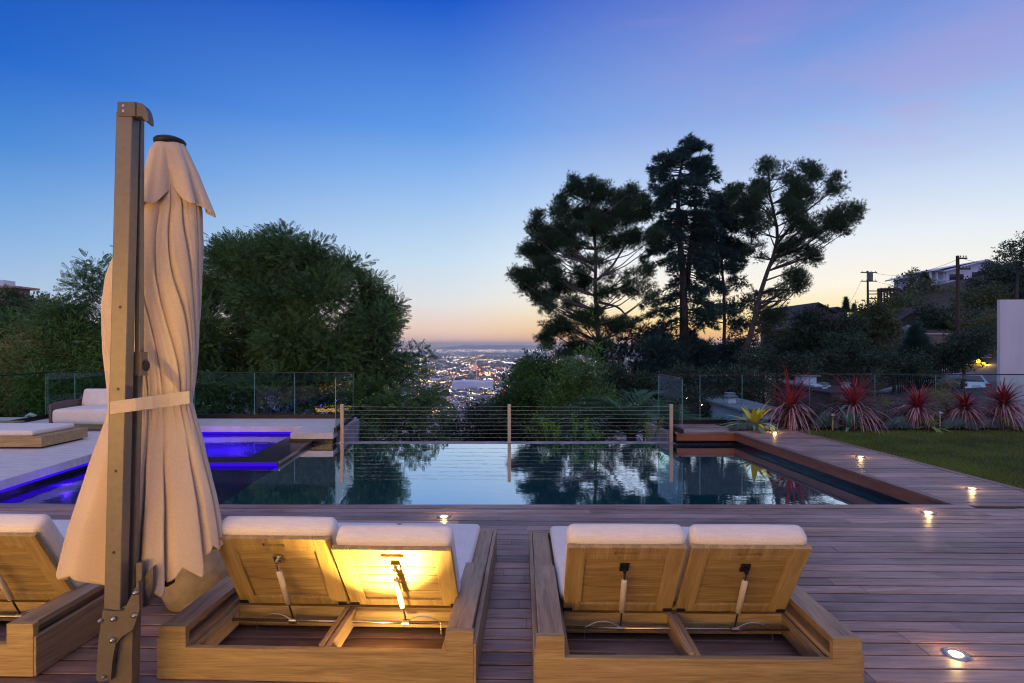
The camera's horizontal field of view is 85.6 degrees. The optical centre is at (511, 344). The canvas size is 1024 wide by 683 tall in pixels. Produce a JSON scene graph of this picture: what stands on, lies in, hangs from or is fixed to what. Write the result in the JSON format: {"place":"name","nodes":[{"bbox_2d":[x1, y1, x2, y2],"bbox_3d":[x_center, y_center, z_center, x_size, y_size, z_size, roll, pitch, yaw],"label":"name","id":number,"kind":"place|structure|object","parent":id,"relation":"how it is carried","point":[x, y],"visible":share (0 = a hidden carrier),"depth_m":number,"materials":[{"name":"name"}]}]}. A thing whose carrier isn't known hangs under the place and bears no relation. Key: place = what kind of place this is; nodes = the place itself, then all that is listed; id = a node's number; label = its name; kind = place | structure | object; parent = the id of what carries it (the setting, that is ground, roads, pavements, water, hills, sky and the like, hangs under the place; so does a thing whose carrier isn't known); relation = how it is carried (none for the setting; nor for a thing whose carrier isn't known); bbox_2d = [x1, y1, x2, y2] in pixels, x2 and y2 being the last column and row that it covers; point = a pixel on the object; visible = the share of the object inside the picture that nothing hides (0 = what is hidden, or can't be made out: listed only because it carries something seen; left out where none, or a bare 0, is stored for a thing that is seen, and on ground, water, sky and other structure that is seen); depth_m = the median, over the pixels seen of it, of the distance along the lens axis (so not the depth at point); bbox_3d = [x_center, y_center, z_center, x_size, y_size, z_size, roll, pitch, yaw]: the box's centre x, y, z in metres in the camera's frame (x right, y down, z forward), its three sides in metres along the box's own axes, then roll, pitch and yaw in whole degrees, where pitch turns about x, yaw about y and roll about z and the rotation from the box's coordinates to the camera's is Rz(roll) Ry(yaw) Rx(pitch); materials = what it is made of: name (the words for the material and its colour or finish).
{"place":"outdoors","nodes":[
{"label":"outdoors","id":0,"kind":"place"},
{"bbox_2d":[202,434,289,456],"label":"spa water","id":1,"kind":"structure","parent":0,"point":[233,445],"depth_m":10.41,"materials":[{"name":"blue liquid"}]},
{"bbox_2d":[344,352,637,355],"bbox_3d":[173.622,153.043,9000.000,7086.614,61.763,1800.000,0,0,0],"label":"hills","id":2,"kind":"structure","parent":0,"point":[483,354],"depth_m":8661.18,"materials":[{"name":"grey"}]},
{"bbox_2d":[0,421,1023,682],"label":"deck","id":3,"kind":"structure","parent":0,"point":[906,595],"depth_m":3.90,"materials":[{"name":"brown wood"}]},
{"bbox_2d":[0,514,154,676],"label":"double lounger","id":4,"kind":"object","parent":3,"relation":"on","point":[48,615],"visible":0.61,"depth_m":3.06,"materials":[{"name":"brown wood"}]},
{"bbox_2d":[56,102,222,682],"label":"cantilever parasol","id":5,"kind":"object","parent":3,"relation":"on","point":[145,524],"visible":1,"depth_m":2.77,"materials":[{"name":"beige fabric"}]},
{"bbox_2d":[161,520,228,612],"bbox_3d":[-2.070,1.469,3.660,0.556,0.458,0.556,0,0,0],"label":"drum stool","id":6,"kind":"object","parent":3,"relation":"on","point":[186,588],"visible":0.21,"depth_m":3.45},
{"bbox_2d":[157,516,496,682],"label":"double lounger","id":7,"kind":"object","parent":3,"relation":"on","point":[321,571],"visible":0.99,"depth_m":2.96,"materials":[{"name":"brown wood"}]},
{"bbox_2d":[0,505,973,508],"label":"deck edge","id":8,"kind":"object","parent":3,"relation":"attached to","point":[488,506],"visible":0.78,"depth_m":5.78,"materials":[{"name":"brown wood"}]},
{"bbox_2d":[657,374,683,433],"bbox_3d":[3.176,1.169,11.150,0.060,1.062,1.305,0,0,-5],"label":"glass balustrade","id":9,"kind":"object","parent":3,"relation":"on","point":[677,429],"visible":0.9,"depth_m":10.85,"materials":[{"name":"glass"}]},
{"bbox_2d":[529,524,863,682],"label":"double lounger","id":10,"kind":"object","parent":3,"relation":"on","point":[640,578],"visible":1,"depth_m":2.90,"materials":[{"name":"brown wood"}]},
{"bbox_2d":[675,432,733,433],"bbox_3d":[3.760,1.712,10.668,1.213,0.036,0.096,0,0,0],"label":"deck edge","id":11,"kind":"object","parent":3,"relation":"attached to","point":[706,433],"visible":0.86,"depth_m":10.62,"materials":[{"name":"brown wood"}]},
{"bbox_2d":[676,434,734,440],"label":"deck fascia","id":12,"kind":"structure","parent":11,"relation":"attached to","point":[705,437],"depth_m":10.63,"materials":[{"name":"brown wood"}]},
{"bbox_2d":[727,419,776,430],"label":"ground cover","id":13,"kind":"object","parent":3,"relation":"on","point":[742,426],"visible":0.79,"depth_m":10.85,"materials":[{"name":"green plant"}]},
{"bbox_2d":[735,435,943,504],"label":"deck fascia","id":14,"kind":"structure","parent":3,"relation":"attached to","point":[910,498],"depth_m":7.55,"materials":[{"name":"brown wood"}]},
{"bbox_2d":[659,374,1023,423],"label":"glass balustrade","id":15,"kind":"object","parent":3,"relation":"on","point":[696,421],"visible":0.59,"depth_m":11.81,"materials":[{"name":"glass"}]},
{"bbox_2d":[734,425,1023,504],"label":"deck edge","id":16,"kind":"object","parent":3,"relation":"attached to","point":[894,485],"visible":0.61,"depth_m":7.48,"materials":[{"name":"brown wood"}]},
{"bbox_2d":[942,648,970,660],"bbox_3d":[2.431,1.695,3.028,0.125,0.006,0.125,0,0,0],"label":"deck light","id":17,"kind":"object","parent":3,"relation":"on","point":[954,653],"visible":1,"depth_m":3.02,"materials":[{"name":"metal"}]},
{"bbox_2d":[0,0,1023,347],"label":"sky","id":18,"kind":"structure","parent":0,"point":[422,135],"materials":[{"name":"blue"}]},
{"bbox_2d":[1,272,1023,418],"bbox_3d":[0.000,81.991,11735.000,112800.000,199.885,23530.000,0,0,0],"label":"hillside","id":19,"kind":"structure","parent":0,"point":[943,298],"depth_m":67.87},
{"bbox_2d":[0,283,67,318],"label":"oak tree","id":20,"kind":"object","parent":19,"relation":"on","point":[11,296],"visible":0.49,"depth_m":68.02,"materials":[{"name":"green plant"}]},
{"bbox_2d":[0,313,93,416],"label":"bush","id":21,"kind":"object","parent":19,"relation":"on","point":[15,352],"visible":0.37,"depth_m":15.24,"materials":[{"name":"green plant"}]},
{"bbox_2d":[0,301,105,416],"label":"bush","id":22,"kind":"object","parent":19,"relation":"on","point":[91,358],"visible":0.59,"depth_m":15.10,"materials":[{"name":"green plant"}]},
{"bbox_2d":[0,291,206,416],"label":"bush","id":23,"kind":"object","parent":19,"relation":"on","point":[3,317],"visible":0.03,"depth_m":18.14,"materials":[{"name":"green plant"}]},
{"bbox_2d":[0,437,335,502],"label":"terrace wall","id":24,"kind":"structure","parent":19,"relation":"on","point":[32,488],"depth_m":7.78,"materials":[{"name":"black tile"}]},
{"bbox_2d":[0,462,88,492],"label":"led strip","id":25,"kind":"object","parent":24,"relation":"attached to","point":[35,480],"depth_m":7.61,"materials":[{"name":"blue plastic"}]},
{"bbox_2d":[8,472,268,503],"bbox_3d":[-5.082,2.615,7.285,3.278,1.170,2.930,0,0,0],"label":"pool shelf","id":26,"kind":"object","parent":24,"relation":"attached to","point":[228,485],"depth_m":7.72,"materials":[{"name":"stone"}]},
{"bbox_2d":[0,417,355,489],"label":"stone terrace","id":27,"kind":"structure","parent":24,"relation":"on","point":[19,465],"depth_m":9.19,"materials":[{"name":"stone"}]},
{"bbox_2d":[0,372,46,422],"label":"glass balustrade","id":28,"kind":"object","parent":27,"relation":"on","point":[34,418],"visible":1,"depth_m":12.27,"materials":[{"name":"glass"}]},
{"bbox_2d":[0,423,87,447],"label":"daybed","id":29,"kind":"object","parent":27,"relation":"on","point":[28,435],"visible":1,"depth_m":9.20,"materials":[{"name":"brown wood"}]},
{"bbox_2d":[49,389,107,429],"bbox_3d":[-7.882,1.307,11.270,2.350,0.746,0.950,0,0,0],"label":"outdoor sofa","id":30,"kind":"object","parent":27,"relation":"on","point":[87,409],"visible":0.27,"depth_m":10.85,"materials":[{"name":"white fabric"}]},
{"bbox_2d":[47,372,353,418],"bbox_3d":[-7.127,1.169,12.660,6.990,1.062,0.060,0,0,0],"label":"glass balustrade","id":31,"kind":"object","parent":27,"relation":"on","point":[266,416],"visible":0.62,"depth_m":12.63,"materials":[{"name":"glass"}]},
{"bbox_2d":[5,218,443,438],"bbox_3d":[-8.312,1.524,17.548,12.367,11.032,5.563,0,0,0],"label":"locust tree","id":32,"kind":"object","parent":19,"relation":"on","point":[261,285],"visible":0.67,"depth_m":16.21,"materials":[{"name":"green plant"}]},
{"bbox_2d":[207,436,336,471],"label":"spa wall","id":33,"kind":"structure","parent":19,"relation":"on","point":[278,451],"depth_m":9.01,"materials":[{"name":"blue stone"}]},
{"bbox_2d":[209,463,276,465],"bbox_3d":[-5.115,1.901,8.738,2.812,0.051,0.020,0,0,0],"label":"led strip","id":34,"kind":"object","parent":33,"relation":"attached to","point":[242,464],"visible":0.36,"depth_m":8.73,"materials":[{"name":"blue plastic"}]},
{"bbox_2d":[193,358,379,418],"bbox_3d":[-7.391,2.344,15.405,7.361,3.938,2.788,0,0,-9],"label":"bush","id":35,"kind":"object","parent":19,"relation":"on","point":[205,398],"visible":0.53,"depth_m":15.22,"materials":[{"name":"green plant"}]},
{"bbox_2d":[336,419,358,440],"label":"side wall","id":36,"kind":"structure","parent":19,"relation":"on","point":[351,429],"depth_m":11.97,"materials":[{"name":"concrete"}]},
{"bbox_2d":[359,414,387,440],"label":"bush","id":37,"kind":"object","parent":19,"relation":"on","point":[368,432],"visible":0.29,"depth_m":13.17,"materials":[{"name":"green plant"}]},
{"bbox_2d":[348,380,469,440],"bbox_3d":[-3.016,2.467,15.187,3.895,3.066,2.968,0,0,0],"label":"bush","id":38,"kind":"object","parent":19,"relation":"on","point":[396,412],"visible":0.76,"depth_m":14.66,"materials":[{"name":"green plant"}]},
{"bbox_2d":[452,380,492,389],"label":"concert hall","id":39,"kind":"structure","parent":19,"relation":"on","point":[462,384],"depth_m":2116.67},
{"bbox_2d":[435,396,529,440],"bbox_3d":[-1.128,3.889,19.115,3.816,4.386,2.712,0,0,0],"label":"bush","id":40,"kind":"object","parent":19,"relation":"on","point":[495,425],"visible":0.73,"depth_m":18.88,"materials":[{"name":"green plant"}]},
{"bbox_2d":[335,441,675,443],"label":"weir wall","id":41,"kind":"structure","parent":19,"relation":"on","point":[505,442],"depth_m":10.83,"materials":[{"name":"stone"}]},
{"bbox_2d":[507,404,511,442],"bbox_3d":[-0.053,1.548,10.790,0.100,0.755,0.070,0,0,0],"label":"cable post","id":42,"kind":"object","parent":41,"relation":"on","point":[509,423],"visible":1,"depth_m":10.77,"materials":[{"name":"wood"}]},
{"bbox_2d":[345,437,668,437],"bbox_3d":[-0.103,1.821,10.790,6.420,0.004,0.005,0,0,0],"label":"railing cable","id":43,"kind":"object","parent":42,"relation":"attached to","point":[506,437],"visible":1,"depth_m":10.79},
{"bbox_2d":[482,341,582,440],"bbox_3d":[0.418,3.477,20.791,4.418,7.290,3.868,0,0,28],"label":"round tree","id":44,"kind":"object","parent":19,"relation":"on","point":[529,375],"visible":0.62,"depth_m":20.10,"materials":[{"name":"green plant"}]},
{"bbox_2d":[374,355,767,440],"bbox_3d":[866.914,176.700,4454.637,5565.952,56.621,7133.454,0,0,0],"label":"city trees","id":45,"kind":"object","parent":19,"relation":"on","point":[479,364],"visible":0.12,"depth_m":3423.83,"materials":[{"name":"green plant"}]},
{"bbox_2d":[521,339,623,440],"bbox_3d":[2.008,2.691,17.658,3.585,5.734,2.850,0,0,0],"label":"bush","id":46,"kind":"object","parent":19,"relation":"on","point":[574,387],"visible":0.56,"depth_m":17.39,"materials":[{"name":"green plant"}]},
{"bbox_2d":[379,353,765,440],"bbox_3d":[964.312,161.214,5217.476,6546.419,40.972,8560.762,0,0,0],"label":"city blocks","id":47,"kind":"structure","parent":19,"relation":"on","point":[457,394],"depth_m":2412.90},
{"bbox_2d":[505,170,672,440],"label":"pine tree","id":48,"kind":"object","parent":19,"relation":"on","point":[549,241],"visible":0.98,"depth_m":41.38,"materials":[{"name":"green plant"}]},
{"bbox_2d":[529,388,711,440],"bbox_3d":[2.987,2.246,14.048,5.261,2.251,5.279,0,0,24],"label":"bush","id":49,"kind":"object","parent":19,"relation":"on","point":[613,415],"visible":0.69,"depth_m":13.78,"materials":[{"name":"green plant"}]},
{"bbox_2d":[585,358,703,440],"bbox_3d":[6.023,5.168,25.586,6.020,9.094,3.946,0,0,0],"label":"bush","id":50,"kind":"object","parent":19,"relation":"on","point":[621,378],"visible":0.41,"depth_m":25.29,"materials":[{"name":"green plant"}]},
{"bbox_2d":[646,422,668,440],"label":"side wall","id":51,"kind":"structure","parent":19,"relation":"on","point":[664,433],"depth_m":11.56,"materials":[{"name":"concrete"}]},
{"bbox_2d":[602,320,749,399],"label":"conifer","id":52,"kind":"object","parent":19,"relation":"on","point":[660,353],"visible":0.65,"depth_m":42.97,"materials":[{"name":"plant"}]},
{"bbox_2d":[634,132,750,365],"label":"cedar tree","id":53,"kind":"object","parent":19,"relation":"on","point":[700,255],"visible":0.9,"depth_m":43.28,"materials":[{"name":"green plant"}]},
{"bbox_2d":[659,359,784,418],"bbox_3d":[9.060,4.481,23.930,5.416,7.715,4.706,0,0,0],"label":"bush","id":54,"kind":"object","parent":19,"relation":"on","point":[745,387],"visible":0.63,"depth_m":23.85,"materials":[{"name":"green plant"}]},
{"bbox_2d":[687,182,766,348],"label":"cedar tree","id":55,"kind":"object","parent":19,"relation":"on","point":[734,242],"visible":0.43,"depth_m":45.61,"materials":[{"name":"green plant"}]},
{"bbox_2d":[692,392,780,418],"bbox_3d":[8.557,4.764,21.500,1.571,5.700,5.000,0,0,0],"label":"house","id":56,"kind":"structure","parent":19,"relation":"on","point":[730,403],"depth_m":20.50,"materials":[{"name":"grey"}]},
{"bbox_2d":[715,331,776,366],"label":"hillside tree","id":57,"kind":"object","parent":19,"relation":"on","point":[734,340],"visible":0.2,"depth_m":45.01,"materials":[{"name":"green plant"}]},
{"bbox_2d":[742,304,798,402],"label":"hillside tree","id":58,"kind":"object","parent":19,"relation":"on","point":[767,331],"visible":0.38,"depth_m":48.60,"materials":[{"name":"green plant"}]},
{"bbox_2d":[730,342,829,406],"bbox_3d":[16.600,1.950,33.748,6.584,4.222,4.491,0,0,0],"label":"hillside tree","id":59,"kind":"object","parent":19,"relation":"on","point":[798,364],"visible":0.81,"depth_m":33.47,"materials":[{"name":"green plant"}]},
{"bbox_2d":[721,153,871,365],"bbox_3d":[20.246,-1.412,39.812,9.772,25.032,5.915,0,0,0],"label":"pine tree","id":60,"kind":"object","parent":19,"relation":"on","point":[793,205],"visible":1,"depth_m":39.28,"materials":[{"name":"green plant"}]},
{"bbox_2d":[762,304,839,368],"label":"hillside tree","id":61,"kind":"object","parent":19,"relation":"on","point":[786,345],"visible":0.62,"depth_m":42.32,"materials":[{"name":"green plant"}]},
{"bbox_2d":[775,375,830,398],"bbox_3d":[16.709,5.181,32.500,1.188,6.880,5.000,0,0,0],"label":"house","id":62,"kind":"structure","parent":19,"relation":"on","point":[812,379],"depth_m":31.00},
{"bbox_2d":[773,302,838,327],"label":"hill house","id":63,"kind":"structure","parent":19,"relation":"on","point":[794,308],"depth_m":75.87,"materials":[{"name":"grey paint"}]},
{"bbox_2d":[789,304,875,376],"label":"hillside tree","id":64,"kind":"object","parent":19,"relation":"on","point":[846,325],"visible":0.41,"depth_m":41.42,"materials":[{"name":"green plant"}]},
{"bbox_2d":[778,382,887,411],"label":"house","id":65,"kind":"structure","parent":19,"relation":"on","point":[822,393],"depth_m":29.29,"materials":[{"name":"grey paint"}]},
{"bbox_2d":[810,330,892,387],"bbox_3d":[22.206,1.155,36.705,5.516,4.421,4.210,0,0,0],"label":"hillside tree","id":66,"kind":"object","parent":19,"relation":"on","point":[845,350],"visible":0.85,"depth_m":36.16,"materials":[{"name":"green plant"}]},
{"bbox_2d":[838,296,909,354],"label":"hillside tree","id":67,"kind":"object","parent":19,"relation":"on","point":[882,326],"visible":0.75,"depth_m":46.59,"materials":[{"name":"green plant"}]},
{"bbox_2d":[842,306,944,326],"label":"hill house","id":68,"kind":"structure","parent":19,"relation":"on","point":[903,318],"depth_m":58.00,"materials":[{"name":"grey paint"}]},
{"bbox_2d":[857,344,941,393],"bbox_3d":[22.676,1.735,32.867,3.485,3.569,4.441,0,0,0],"label":"hillside tree","id":69,"kind":"object","parent":19,"relation":"on","point":[879,358],"visible":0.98,"depth_m":32.36,"materials":[{"name":"green plant"}]},
{"bbox_2d":[874,286,933,318],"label":"hillside tree","id":70,"kind":"object","parent":19,"relation":"on","point":[895,302],"visible":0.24,"depth_m":60.90,"materials":[{"name":"green plant"}]},
{"bbox_2d":[882,267,941,300],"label":"hillside tree","id":71,"kind":"object","parent":19,"relation":"on","point":[912,280],"visible":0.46,"depth_m":76.63,"materials":[{"name":"green plant"}]},
{"bbox_2d":[885,320,946,384],"bbox_3d":[26.326,0.705,36.019,3.365,4.792,3.462,0,0,0],"label":"spruce tree","id":72,"kind":"object","parent":19,"relation":"on","point":[916,334],"visible":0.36,"depth_m":35.63,"materials":[{"name":"green plant"}]},
{"bbox_2d":[897,364,954,393],"bbox_3d":[26.705,2.169,35.530,8.989,2.604,0.212,0,0,-34],"label":"curved fence","id":73,"kind":"object","parent":19,"relation":"on","point":[920,385],"visible":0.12,"depth_m":34.39,"materials":[{"name":"black metal"}]},
{"bbox_2d":[897,279,964,299],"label":"hillside tree","id":74,"kind":"object","parent":19,"relation":"on","point":[932,288],"visible":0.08,"depth_m":72.49,"materials":[{"name":"green plant"}]},
{"bbox_2d":[885,259,995,291],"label":"hill house","id":75,"kind":"structure","parent":19,"relation":"on","point":[943,274],"depth_m":88.00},
{"bbox_2d":[905,298,996,330],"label":"hillside tree","id":76,"kind":"object","parent":19,"relation":"on","point":[928,311],"visible":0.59,"depth_m":55.68,"materials":[{"name":"green plant"}]},
{"bbox_2d":[919,321,996,388],"bbox_3d":[27.410,0.968,34.084,4.089,4.662,4.270,0,0,17],"label":"hillside tree","id":77,"kind":"object","parent":19,"relation":"on","point":[954,351],"visible":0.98,"depth_m":33.35,"materials":[{"name":"green plant"}]},
{"bbox_2d":[955,255,970,372],"bbox_3d":[30.879,-1.688,37.953,0.898,8.774,0.406,0,0,0],"label":"utility pole","id":78,"kind":"object","parent":19,"relation":"on","point":[958,268],"visible":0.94,"depth_m":37.90,"materials":[{"name":"brown wood"}]},
{"bbox_2d":[945,310,996,348],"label":"hillside tree","id":79,"kind":"object","parent":19,"relation":"on","point":[963,324],"visible":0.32,"depth_m":46.97,"materials":[{"name":"green plant"}]},
{"bbox_2d":[967,303,996,357],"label":"hillside tree","id":80,"kind":"object","parent":19,"relation":"on","point":[989,321],"visible":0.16,"depth_m":43.98,"materials":[{"name":"green plant"}]},
{"bbox_2d":[947,279,1020,311],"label":"hillside tree","id":81,"kind":"object","parent":19,"relation":"on","point":[983,298],"visible":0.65,"depth_m":59.84,"materials":[{"name":"green plant"}]},
{"bbox_2d":[960,257,1023,298],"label":"hillside tree","id":82,"kind":"object","parent":19,"relation":"on","point":[1000,273],"visible":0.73,"depth_m":66.20,"materials":[{"name":"green plant"}]},
{"bbox_2d":[988,231,1023,299],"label":"hillside tree","id":83,"kind":"object","parent":19,"relation":"on","point":[1012,249],"visible":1,"depth_m":57.50,"materials":[{"name":"green plant"}]},
{"bbox_2d":[997,300,1023,418],"bbox_3d":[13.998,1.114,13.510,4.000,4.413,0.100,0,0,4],"label":"white building","id":84,"kind":"structure","parent":19,"relation":"on","point":[1010,336],"depth_m":13.58,"materials":[{"name":"paint"}]},
{"bbox_2d":[405,344,627,348],"bbox_3d":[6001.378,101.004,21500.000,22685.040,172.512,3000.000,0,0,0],"label":"hills","id":85,"kind":"structure","parent":0,"point":[472,346],"depth_m":20800.84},
{"bbox_2d":[222,444,896,504],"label":"pool water","id":86,"kind":"structure","parent":0,"point":[523,474],"depth_m":7.94,"materials":[{"name":"blue liquid"}]},
{"bbox_2d":[714,423,1023,431],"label":"planting bed","id":87,"kind":"object","parent":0,"point":[894,429],"visible":0.09,"depth_m":11.08,"materials":[{"name":"soil"}]},
{"bbox_2d":[720,401,778,433],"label":"agave","id":88,"kind":"object","parent":87,"relation":"on","point":[756,416],"visible":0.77,"depth_m":10.90,"materials":[{"name":"yellow plant"}]},
{"bbox_2d":[746,357,842,432],"bbox_3d":[5.774,1.293,11.376,2.099,2.067,2.239,4,-9,-10],"label":"cordyline","id":89,"kind":"object","parent":87,"relation":"on","point":[793,418],"visible":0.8,"depth_m":11.23,"materials":[{"name":"red plant"}]},
{"bbox_2d":[811,410,839,428],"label":"ground cover","id":90,"kind":"object","parent":87,"relation":"on","point":[822,421],"visible":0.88,"depth_m":11.02,"materials":[{"name":"green plant"}]},
{"bbox_2d":[828,408,870,431],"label":"agave","id":91,"kind":"object","parent":87,"relation":"on","point":[849,424],"visible":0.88,"depth_m":10.88,"materials":[{"name":"green plant"}]},
{"bbox_2d":[810,373,903,433],"bbox_3d":[6.977,1.358,11.286,1.925,1.760,1.983,-6,-12,39],"label":"cordyline","id":92,"kind":"object","parent":87,"relation":"on","point":[853,400],"visible":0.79,"depth_m":11.16,"materials":[{"name":"red plant"}]},
{"bbox_2d":[881,414,917,429],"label":"ground cover","id":93,"kind":"object","parent":87,"relation":"on","point":[896,422],"visible":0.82,"depth_m":10.99,"materials":[{"name":"green plant"}]},
{"bbox_2d":[887,383,945,428],"bbox_3d":[8.136,1.303,11.202,1.297,1.209,1.235,3,5,-13],"label":"cordyline","id":94,"kind":"object","parent":87,"relation":"on","point":[917,403],"visible":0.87,"depth_m":11.07,"materials":[{"name":"red plant"}]},
{"bbox_2d":[912,413,949,432],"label":"agave","id":95,"kind":"object","parent":87,"relation":"on","point":[936,428],"visible":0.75,"depth_m":10.91,"materials":[{"name":"green plant"}]},
{"bbox_2d":[923,375,962,423],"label":"shrub","id":96,"kind":"object","parent":87,"relation":"on","point":[942,393],"visible":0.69,"depth_m":11.47,"materials":[{"name":"green plant"}]},
{"bbox_2d":[941,415,979,429],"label":"ground cover","id":97,"kind":"object","parent":87,"relation":"on","point":[957,423],"visible":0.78,"depth_m":10.98,"materials":[{"name":"green plant"}]},
{"bbox_2d":[932,387,998,429],"bbox_3d":[9.111,1.346,11.163,1.133,1.066,1.127,-5,0,28],"label":"cordyline","id":98,"kind":"object","parent":87,"relation":"on","point":[965,407],"visible":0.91,"depth_m":11.06,"materials":[{"name":"red plant"}]},
{"bbox_2d":[972,415,1023,429],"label":"ground cover","id":99,"kind":"object","parent":87,"relation":"on","point":[995,423],"visible":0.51,"depth_m":10.98,"materials":[{"name":"green plant"}]},
{"bbox_2d":[974,377,1023,431],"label":"cordyline","id":100,"kind":"object","parent":87,"relation":"on","point":[1003,398],"visible":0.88,"depth_m":11.03,"materials":[{"name":"red plant"}]},
{"bbox_2d":[799,429,1023,488],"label":"lawn","id":101,"kind":"structure","parent":0,"point":[920,436],"depth_m":9.07,"materials":[{"name":"plant"}]},
{"bbox_2d":[857,358,996,418],"bbox_3d":[35.166,2.603,34.742,58.638,7.490,13.414,0,0,-35],"label":"hedge","id":102,"kind":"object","parent":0,"point":[991,365],"depth_m":32.86,"materials":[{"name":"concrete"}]},
{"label":"driveway","id":103,"kind":"structure","parent":0,"visible":0},
{"bbox_2d":[924,373,990,387],"bbox_3d":[28.690,2.595,36.117,2.140,1.450,4.360,0,0,3],"label":"parked car","id":104,"kind":"object","parent":103,"relation":"on","point":[974,381],"visible":0.19,"depth_m":34.30,"materials":[{"name":"silver metal"}]},
{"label":"pool floor","id":105,"kind":"structure","parent":0,"visible":0},
{"bbox_2d":[673,440,912,504],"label":"pool wall","id":106,"kind":"structure","parent":105,"relation":"on","point":[855,486],"depth_m":8.16,"materials":[{"name":"black tile"}]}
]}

